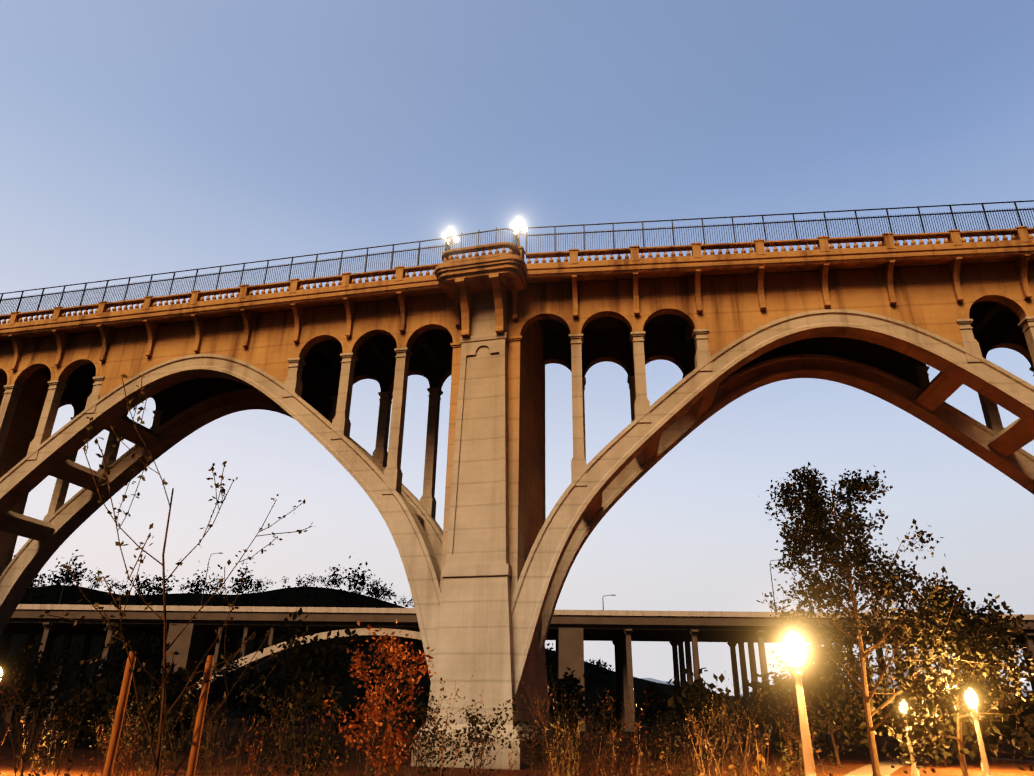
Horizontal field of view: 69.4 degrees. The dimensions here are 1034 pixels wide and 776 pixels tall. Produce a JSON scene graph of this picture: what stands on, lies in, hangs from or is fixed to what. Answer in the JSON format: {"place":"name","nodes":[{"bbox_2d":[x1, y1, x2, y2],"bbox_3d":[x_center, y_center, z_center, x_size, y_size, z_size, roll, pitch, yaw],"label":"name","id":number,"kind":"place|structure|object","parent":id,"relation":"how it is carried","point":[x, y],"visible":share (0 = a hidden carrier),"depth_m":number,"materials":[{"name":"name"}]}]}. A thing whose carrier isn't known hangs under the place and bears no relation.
{"place":"outdoors","nodes":[
{"label":"outdoors","id":0,"kind":"place"},
{"bbox_2d":[0,549,1010,725],"bbox_3d":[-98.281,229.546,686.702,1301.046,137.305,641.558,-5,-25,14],"label":"hill with trees","id":1,"kind":"structure","parent":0,"point":[597,677],"depth_m":622.28,"materials":[{"name":"plant"}]},
{"bbox_2d":[0,715,1033,775],"bbox_3d":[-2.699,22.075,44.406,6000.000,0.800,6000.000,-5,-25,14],"label":"terrain","id":2,"kind":"structure","parent":0,"point":[852,760],"depth_m":56.24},
{"bbox_2d":[0,641,66,738],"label":"shrub","id":3,"kind":"object","parent":2,"relation":"on","point":[28,667],"visible":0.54,"depth_m":78.93,"materials":[{"name":"green plant"}]},
{"bbox_2d":[0,663,66,775],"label":"bare shrub","id":4,"kind":"object","parent":2,"relation":"on","point":[9,719],"visible":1,"depth_m":21.44,"materials":[{"name":"brown plant"}]},
{"bbox_2d":[8,634,88,738],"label":"shrub","id":5,"kind":"object","parent":2,"relation":"on","point":[62,685],"visible":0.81,"depth_m":77.88,"materials":[{"name":"green plant"}]},
{"bbox_2d":[0,644,102,775],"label":"leafy shrub","id":6,"kind":"object","parent":2,"relation":"on","point":[30,745],"visible":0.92,"depth_m":22.68,"materials":[{"name":"green plant"}]},
{"bbox_2d":[46,678,115,748],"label":"riparian tree","id":7,"kind":"object","parent":2,"relation":"on","point":[94,709],"visible":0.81,"depth_m":58.36,"materials":[{"name":"green plant"}]},
{"bbox_2d":[93,706,128,774],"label":"bare shrub","id":8,"kind":"object","parent":2,"relation":"on","point":[104,739],"visible":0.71,"depth_m":30.74,"materials":[{"name":"brown plant"}]},
{"bbox_2d":[83,735,142,775],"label":"bare shrub","id":9,"kind":"object","parent":2,"relation":"on","point":[121,767],"visible":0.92,"depth_m":12.72,"materials":[{"name":"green plant"}]},
{"bbox_2d":[71,629,169,729],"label":"shrub","id":10,"kind":"object","parent":2,"relation":"on","point":[120,658],"visible":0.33,"depth_m":90.11,"materials":[{"name":"green plant"}]},
{"bbox_2d":[87,685,159,773],"bbox_3d":[-17.052,15.100,32.926,2.902,3.794,3.467,-5,-25,14],"label":"leafy shrub","id":11,"kind":"object","parent":2,"relation":"on","point":[131,730],"visible":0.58,"depth_m":33.09,"materials":[{"name":"green plant"}]},
{"bbox_2d":[104,714,146,774],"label":"bare shrub","id":12,"kind":"object","parent":2,"relation":"on","point":[127,742],"visible":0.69,"depth_m":30.11,"materials":[{"name":"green plant"}]},
{"bbox_2d":[97,708,155,760],"bbox_3d":[-19.121,17.236,36.652,2.457,3.068,3.840,11,-26,-21],"label":"leafy shrub","id":13,"kind":"object","parent":2,"relation":"on","point":[138,727],"visible":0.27,"depth_m":37.01,"materials":[{"name":"green plant"}]},
{"bbox_2d":[89,659,210,753],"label":"shrub","id":14,"kind":"object","parent":2,"relation":"on","point":[144,681],"visible":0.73,"depth_m":54.37,"materials":[{"name":"green plant"}]},
{"bbox_2d":[103,651,213,775],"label":"tree stakes","id":15,"kind":"object","parent":2,"relation":"on","point":[117,727],"visible":0.88,"depth_m":6.08,"materials":[{"name":"brown wood"}]},
{"bbox_2d":[132,704,191,773],"bbox_3d":[-16.513,16.159,34.245,2.703,3.099,2.909,1,-24,1],"label":"leafy shrub","id":16,"kind":"object","parent":2,"relation":"on","point":[168,746],"visible":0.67,"depth_m":34.54,"materials":[{"name":"green plant"}]},
{"bbox_2d":[148,744,181,775],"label":"bare shrub","id":17,"kind":"object","parent":2,"relation":"on","point":[165,763],"visible":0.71,"depth_m":16.39,"materials":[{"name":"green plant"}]},
{"bbox_2d":[39,374,315,775],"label":"staked sapling","id":18,"kind":"object","parent":2,"relation":"on","point":[149,737],"visible":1,"depth_m":6.22,"materials":[{"name":"brown plant"}]},
{"bbox_2d":[124,662,230,775],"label":"bare shrub","id":19,"kind":"object","parent":2,"relation":"on","point":[185,703],"visible":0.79,"depth_m":14.37,"materials":[{"name":"brown plant"}]},
{"bbox_2d":[151,661,219,743],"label":"riparian tree","id":20,"kind":"object","parent":2,"relation":"on","point":[180,726],"visible":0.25,"depth_m":71.79,"materials":[{"name":"green plant"}]},
{"bbox_2d":[173,730,220,772],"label":"leafy shrub","id":21,"kind":"object","parent":2,"relation":"on","point":[200,750],"visible":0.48,"depth_m":36.63,"materials":[{"name":"green plant"}]},
{"bbox_2d":[181,704,223,775],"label":"bare shrub","id":22,"kind":"object","parent":2,"relation":"on","point":[206,736],"visible":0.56,"depth_m":32.58,"materials":[{"name":"brown plant"}]},
{"bbox_2d":[166,667,264,775],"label":"bare shrub","id":23,"kind":"object","parent":2,"relation":"on","point":[225,720],"visible":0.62,"depth_m":17.22,"materials":[{"name":"brown plant"}]},
{"bbox_2d":[199,628,248,723],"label":"riparian tree","id":24,"kind":"object","parent":2,"relation":"on","point":[219,685],"visible":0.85,"depth_m":141.86,"materials":[{"name":"green plant"}]},
{"bbox_2d":[222,718,279,775],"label":"bare shrub","id":25,"kind":"object","parent":2,"relation":"on","point":[253,765],"visible":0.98,"depth_m":17.03,"materials":[{"name":"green plant"}]},
{"bbox_2d":[240,672,310,737],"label":"riparian tree","id":26,"kind":"object","parent":2,"relation":"on","point":[260,709],"visible":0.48,"depth_m":93.43,"materials":[{"name":"green plant"}]},
{"bbox_2d":[253,697,299,775],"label":"bare shrub","id":27,"kind":"object","parent":2,"relation":"on","point":[277,738],"visible":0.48,"depth_m":28.90,"materials":[{"name":"brown plant"}]},
{"bbox_2d":[228,671,344,775],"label":"leafy shrub","id":28,"kind":"object","parent":2,"relation":"on","point":[300,712],"visible":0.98,"depth_m":23.56,"materials":[{"name":"green plant"}]},
{"bbox_2d":[269,738,347,775],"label":"bare shrub","id":29,"kind":"object","parent":2,"relation":"on","point":[296,771],"visible":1,"depth_m":15.49,"materials":[{"name":"brown plant"}]},
{"bbox_2d":[285,723,338,775],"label":"leafy shrub","id":30,"kind":"object","parent":2,"relation":"on","point":[309,746],"visible":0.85,"depth_m":24.47,"materials":[{"name":"green plant"}]},
{"bbox_2d":[259,608,367,749],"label":"shrub","id":31,"kind":"object","parent":2,"relation":"on","point":[327,665],"visible":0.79,"depth_m":61.69,"materials":[{"name":"green plant"}]},
{"bbox_2d":[309,721,344,768],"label":"leafy shrub","id":32,"kind":"object","parent":2,"relation":"on","point":[338,742],"visible":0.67,"depth_m":40.37,"materials":[{"name":"green plant"}]},
{"bbox_2d":[333,698,364,733],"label":"shrub","id":33,"kind":"object","parent":2,"relation":"on","point":[352,714],"visible":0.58,"depth_m":117.09,"materials":[{"name":"green plant"}]},
{"bbox_2d":[360,756,379,775],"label":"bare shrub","id":34,"kind":"object","parent":2,"relation":"on","point":[371,769],"visible":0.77,"depth_m":11.90,"materials":[{"name":"brown plant"}]},
{"bbox_2d":[312,619,435,773],"bbox_3d":[-2.887,6.880,15.441,1.909,3.914,2.188,-17,-29,34],"label":"shrub","id":35,"kind":"object","parent":2,"relation":"on","point":[389,652],"visible":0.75,"depth_m":15.66,"materials":[{"name":"orange plant"}]},
{"bbox_2d":[353,728,408,775],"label":"leafy shrub","id":36,"kind":"object","parent":2,"relation":"on","point":[376,741],"visible":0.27,"depth_m":31.54,"materials":[{"name":"green plant"}]},
{"bbox_2d":[352,660,415,718],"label":"riparian tree","id":37,"kind":"object","parent":2,"relation":"on","point":[362,693],"visible":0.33,"depth_m":140.85,"materials":[{"name":"orange plant"}]},
{"bbox_2d":[348,655,432,775],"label":"shrub","id":38,"kind":"object","parent":2,"relation":"on","point":[388,733],"visible":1,"depth_m":11.24,"materials":[{"name":"orange plant"}]},
{"bbox_2d":[398,700,424,731],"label":"shrub","id":39,"kind":"object","parent":2,"relation":"on","point":[416,721],"visible":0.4,"depth_m":122.95,"materials":[{"name":"green plant"}]},
{"bbox_2d":[372,678,465,775],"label":"leafy shrub","id":40,"kind":"object","parent":2,"relation":"on","point":[424,733],"visible":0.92,"depth_m":29.81,"materials":[{"name":"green plant"}]},
{"bbox_2d":[409,678,429,722],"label":"shrub","id":41,"kind":"object","parent":2,"relation":"on","point":[426,689],"visible":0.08,"depth_m":127.28,"materials":[{"name":"green plant"}]},
{"bbox_2d":[395,700,462,772],"bbox_3d":[-4.585,18.112,38.669,3.644,3.684,3.089,-5,-25,14],"label":"leafy shrub","id":42,"kind":"object","parent":2,"relation":"on","point":[412,729],"visible":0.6,"depth_m":38.69,"materials":[{"name":"green plant"}]},
{"bbox_2d":[1,703,872,775],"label":"dry weeds","id":43,"kind":"object","parent":2,"relation":"on","point":[578,757],"visible":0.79,"depth_m":24.54,"materials":[{"name":"brown plant"}]},
{"bbox_2d":[409,708,474,775],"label":"leafy shrub","id":44,"kind":"object","parent":2,"relation":"on","point":[436,768],"visible":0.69,"depth_m":32.75,"materials":[{"name":"green plant"}]},
{"bbox_2d":[426,670,481,775],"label":"bare shrub","id":45,"kind":"object","parent":2,"relation":"on","point":[448,727],"visible":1,"depth_m":19.76,"materials":[{"name":"brown plant"}]},
{"bbox_2d":[424,696,528,775],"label":"leafy shrub","id":46,"kind":"object","parent":2,"relation":"on","point":[474,722],"visible":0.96,"depth_m":33.04,"materials":[{"name":"green plant"}]},
{"bbox_2d":[465,721,502,775],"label":"bare shrub","id":47,"kind":"object","parent":2,"relation":"on","point":[482,760],"visible":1,"depth_m":13.18,"materials":[{"name":"brown plant"}]},
{"bbox_2d":[500,749,520,775],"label":"dry grass","id":48,"kind":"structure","parent":2,"relation":"on","point":[512,764],"depth_m":27.46,"materials":[{"name":"brown plant"}]},
{"bbox_2d":[0,223,1033,769],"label":"arch bridge","id":49,"kind":"structure","parent":2,"relation":"on","point":[888,319],"depth_m":55.58,"materials":[{"name":"concrete"}]},
{"bbox_2d":[442,217,525,243],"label":"street lamps","id":50,"kind":"object","parent":49,"relation":"on","point":[512,225],"visible":0.75,"depth_m":57.70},
{"bbox_2d":[0,200,1033,314],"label":"railing","id":51,"kind":"object","parent":49,"relation":"on","point":[513,240],"visible":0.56,"depth_m":56.70,"materials":[{"name":"metal"}]},
{"bbox_2d":[0,609,1033,736],"bbox_3d":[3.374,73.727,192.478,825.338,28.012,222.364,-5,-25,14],"label":"freeway viaduct","id":52,"kind":"object","parent":2,"relation":"on","point":[196,639],"visible":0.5,"depth_m":185.28,"materials":[{"name":"concrete"}]},
{"bbox_2d":[189,628,557,702],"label":"background arch","id":53,"kind":"structure","parent":52,"relation":"attached to","point":[259,655],"depth_m":182.82,"materials":[{"name":"concrete"}]},
{"bbox_2d":[59,553,781,609],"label":"freeway light poles","id":54,"kind":"object","parent":52,"relation":"on","point":[222,553],"visible":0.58,"depth_m":187.52,"materials":[{"name":"grey"}]},
{"bbox_2d":[16,604,1033,619],"bbox_3d":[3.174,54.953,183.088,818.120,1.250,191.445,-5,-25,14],"label":"freeway parapet","id":55,"kind":"structure","parent":52,"relation":"attached to","point":[406,610],"depth_m":183.90,"materials":[{"name":"concrete"}]},
{"bbox_2d":[504,684,550,773],"bbox_3d":[0.426,14.425,31.157,1.341,4.237,2.642,-18,-30,36],"label":"bare shrub","id":56,"kind":"object","parent":2,"relation":"on","point":[531,766],"visible":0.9,"depth_m":31.51,"materials":[{"name":"brown plant"}]},
{"bbox_2d":[511,731,554,775],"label":"dry grass","id":57,"kind":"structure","parent":2,"relation":"on","point":[533,758],"depth_m":29.82,"materials":[{"name":"brown plant"}]},
{"bbox_2d":[501,698,590,775],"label":"leafy shrub","id":58,"kind":"object","parent":2,"relation":"on","point":[530,734],"visible":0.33,"depth_m":35.52,"materials":[{"name":"green plant"}]},
{"bbox_2d":[531,689,564,773],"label":"bare shrub","id":59,"kind":"object","parent":2,"relation":"on","point":[548,720],"visible":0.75,"depth_m":34.93,"materials":[{"name":"brown plant"}]},
{"bbox_2d":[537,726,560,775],"bbox_3d":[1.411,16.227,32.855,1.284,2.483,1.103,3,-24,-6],"label":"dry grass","id":60,"kind":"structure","parent":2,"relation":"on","point":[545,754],"depth_m":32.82,"materials":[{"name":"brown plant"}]},
{"bbox_2d":[520,714,579,775],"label":"leafy shrub","id":61,"kind":"object","parent":2,"relation":"on","point":[539,745],"visible":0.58,"depth_m":35.91,"materials":[{"name":"green plant"}]},
{"bbox_2d":[538,731,573,775],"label":"dry grass","id":62,"kind":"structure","parent":2,"relation":"on","point":[555,769],"depth_m":16.95,"materials":[{"name":"brown plant"}]},
{"bbox_2d":[520,681,593,775],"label":"bare shrub","id":63,"kind":"object","parent":2,"relation":"on","point":[554,736],"visible":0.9,"depth_m":16.81,"materials":[{"name":"brown plant"}]},
{"bbox_2d":[542,724,588,775],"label":"dry grass","id":64,"kind":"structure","parent":2,"relation":"on","point":[570,751],"depth_m":30.41,"materials":[{"name":"brown plant"}]},
{"bbox_2d":[551,712,584,735],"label":"bush","id":65,"kind":"object","parent":2,"relation":"on","point":[569,723],"visible":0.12,"depth_m":123.15,"materials":[{"name":"green plant"}]},
{"bbox_2d":[548,668,595,742],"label":"riparian tree","id":66,"kind":"object","parent":2,"relation":"on","point":[569,682],"visible":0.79,"depth_m":92.57,"materials":[{"name":"green plant"}]},
{"bbox_2d":[528,652,659,775],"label":"bare shrub","id":67,"kind":"object","parent":2,"relation":"on","point":[573,764],"visible":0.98,"depth_m":13.50,"materials":[{"name":"brown plant"}]},
{"bbox_2d":[580,693,616,771],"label":"bare shrub","id":68,"kind":"object","parent":2,"relation":"on","point":[597,730],"visible":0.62,"depth_m":38.22,"materials":[{"name":"brown plant"}]},
{"bbox_2d":[593,686,622,734],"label":"bush","id":69,"kind":"object","parent":2,"relation":"on","point":[617,705],"visible":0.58,"depth_m":132.49,"materials":[{"name":"green plant"}]},
{"bbox_2d":[556,689,661,775],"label":"leafy shrub","id":70,"kind":"object","parent":2,"relation":"on","point":[592,737],"visible":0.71,"depth_m":30.45,"materials":[{"name":"green plant"}]},
{"bbox_2d":[583,686,680,775],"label":"bare shrub","id":71,"kind":"object","parent":2,"relation":"on","point":[623,751],"visible":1,"depth_m":11.81,"materials":[{"name":"brown plant"}]},
{"bbox_2d":[644,699,685,769],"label":"leafy shrub","id":72,"kind":"object","parent":2,"relation":"on","point":[663,728],"visible":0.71,"depth_m":39.29,"materials":[{"name":"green plant"}]},
{"bbox_2d":[669,706,716,775],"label":"bare shrub","id":73,"kind":"object","parent":2,"relation":"on","point":[688,749],"visible":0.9,"depth_m":22.95,"materials":[{"name":"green plant"}]},
{"bbox_2d":[655,668,740,758],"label":"bush","id":74,"kind":"object","parent":2,"relation":"on","point":[697,688],"visible":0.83,"depth_m":56.01,"materials":[{"name":"green plant"}]},
{"bbox_2d":[683,694,728,775],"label":"bare shrub","id":75,"kind":"object","parent":2,"relation":"on","point":[700,743],"visible":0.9,"depth_m":21.59,"materials":[{"name":"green plant"}]},
{"bbox_2d":[676,677,746,774],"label":"bare shrub","id":76,"kind":"object","parent":2,"relation":"on","point":[719,729],"visible":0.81,"depth_m":25.70,"materials":[{"name":"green plant"}]},
{"bbox_2d":[687,720,742,772],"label":"bare shrub","id":77,"kind":"object","parent":2,"relation":"on","point":[711,746],"visible":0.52,"depth_m":33.18,"materials":[{"name":"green plant"}]},
{"bbox_2d":[704,699,741,775],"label":"bare shrub","id":78,"kind":"object","parent":2,"relation":"on","point":[730,733],"visible":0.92,"depth_m":23.32,"materials":[{"name":"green plant"}]},
{"bbox_2d":[707,681,770,775],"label":"bare shrub","id":79,"kind":"object","parent":2,"relation":"on","point":[736,726],"visible":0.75,"depth_m":28.17,"materials":[{"name":"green plant"}]},
{"bbox_2d":[725,698,765,771],"bbox_3d":[10.594,16.278,34.177,1.928,3.802,2.912,-5,-25,14],"label":"bare shrub","id":80,"kind":"object","parent":2,"relation":"on","point":[753,731],"visible":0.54,"depth_m":34.16,"materials":[{"name":"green plant"}]},
{"bbox_2d":[721,708,770,775],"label":"bare shrub","id":81,"kind":"object","parent":2,"relation":"on","point":[749,736],"visible":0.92,"depth_m":22.75,"materials":[{"name":"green plant"}]},
{"bbox_2d":[722,671,771,772],"bbox_3d":[8.237,12.592,27.046,1.874,4.336,2.570,14,-27,-28],"label":"bare shrub","id":82,"kind":"object","parent":2,"relation":"on","point":[749,728],"visible":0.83,"depth_m":26.94,"materials":[{"name":"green plant"}]},
{"bbox_2d":[723,672,779,748],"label":"riparian tree","id":83,"kind":"object","parent":2,"relation":"on","point":[765,701],"visible":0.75,"depth_m":80.75,"materials":[{"name":"green plant"}]},
{"bbox_2d":[734,695,786,774],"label":"bare shrub","id":84,"kind":"object","parent":2,"relation":"on","point":[755,739],"visible":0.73,"depth_m":27.89,"materials":[{"name":"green plant"}]},
{"bbox_2d":[760,706,804,775],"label":"bare shrub","id":85,"kind":"object","parent":2,"relation":"on","point":[786,742],"visible":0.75,"depth_m":26.42,"materials":[{"name":"brown plant"}]},
{"bbox_2d":[770,695,810,750],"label":"bare shrub","id":86,"kind":"object","parent":2,"relation":"on","point":[788,727],"visible":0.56,"depth_m":34.74,"materials":[{"name":"brown plant"}]},
{"bbox_2d":[764,707,824,752],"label":"bush","id":87,"kind":"object","parent":2,"relation":"on","point":[778,733],"visible":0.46,"depth_m":70.01,"materials":[{"name":"green plant"}]},
{"bbox_2d":[790,662,815,775],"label":"park lamp post","id":88,"kind":"object","parent":2,"relation":"on","point":[809,764],"visible":1,"depth_m":16.50,"materials":[{"name":"metal"}]},
{"bbox_2d":[784,632,804,662],"bbox_3d":[6.388,5.970,17.214,0.450,0.680,0.450,-5,-25,14],"label":"street lamp","id":89,"kind":"object","parent":88,"relation":"on","point":[794,650],"visible":1,"depth_m":17.05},
{"bbox_2d":[765,688,848,775],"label":"leafy shrub","id":90,"kind":"object","parent":2,"relation":"on","point":[811,733],"visible":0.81,"depth_m":32.27,"materials":[{"name":"green plant"}]},
{"bbox_2d":[757,638,880,764],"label":"bush","id":91,"kind":"object","parent":2,"relation":"on","point":[819,688],"visible":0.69,"depth_m":53.33,"materials":[{"name":"green plant"}]},
{"bbox_2d":[809,662,849,746],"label":"riparian tree","id":92,"kind":"object","parent":2,"relation":"on","point":[822,712],"visible":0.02,"depth_m":89.44,"materials":[{"name":"green plant"}]},
{"bbox_2d":[872,694,913,750],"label":"bush","id":93,"kind":"object","parent":2,"relation":"on","point":[885,733],"visible":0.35,"depth_m":78.90,"materials":[{"name":"green plant"}]},
{"bbox_2d":[756,462,1033,775],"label":"park tree","id":94,"kind":"object","parent":2,"relation":"on","point":[816,514],"visible":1,"depth_m":31.03,"materials":[{"name":"green plant"}]},
{"bbox_2d":[902,713,919,775],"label":"park lamp post","id":95,"kind":"object","parent":2,"relation":"on","point":[914,771],"visible":0.75,"depth_m":37.28,"materials":[{"name":"metal"}]},
{"bbox_2d":[871,566,1033,775],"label":"park tree","id":96,"kind":"object","parent":2,"relation":"on","point":[979,635],"visible":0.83,"depth_m":38.51,"materials":[{"name":"green plant"}]},
{"bbox_2d":[899,657,1005,766],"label":"bush","id":97,"kind":"object","parent":2,"relation":"on","point":[968,733],"visible":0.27,"depth_m":50.71,"materials":[{"name":"green plant"}]},
{"bbox_2d":[969,707,990,775],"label":"park lamp post","id":98,"kind":"object","parent":2,"relation":"on","point":[985,764],"visible":1,"depth_m":27.53,"materials":[{"name":"metal"}]},
{"bbox_2d":[964,688,977,706],"bbox_3d":[17.167,11.688,28.237,0.450,0.680,0.450,-5,-25,14],"label":"street lamp","id":99,"kind":"object","parent":98,"relation":"on","point":[971,699],"visible":0.88,"depth_m":28.08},
{"bbox_2d":[963,685,1029,756],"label":"riparian tree","id":100,"kind":"object","parent":2,"relation":"on","point":[1012,723],"visible":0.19,"depth_m":67.62,"materials":[{"name":"green plant"}]},
{"bbox_2d":[992,694,1033,744],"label":"bush","id":101,"kind":"object","parent":2,"relation":"on","point":[1012,716],"visible":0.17,"depth_m":91.71,"materials":[{"name":"green plant"}]},
{"bbox_2d":[1009,691,1033,755],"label":"bush","id":102,"kind":"object","parent":2,"relation":"on","point":[1029,703],"visible":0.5,"depth_m":55.29,"materials":[{"name":"green plant"}]},
{"bbox_2d":[0,0,1033,695],"label":"sky","id":103,"kind":"structure","parent":0,"point":[138,137],"materials":[{"name":"blue"}]},
{"bbox_2d":[640,670,1031,696],"bbox_3d":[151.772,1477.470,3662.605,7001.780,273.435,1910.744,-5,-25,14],"label":"mountains","id":104,"kind":"structure","parent":0,"point":[671,682],"depth_m":3738.67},
{"bbox_2d":[844,757,1033,775],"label":"park path","id":105,"kind":"structure","parent":0,"point":[886,769],"depth_m":49.33,"materials":[{"name":"concrete"}]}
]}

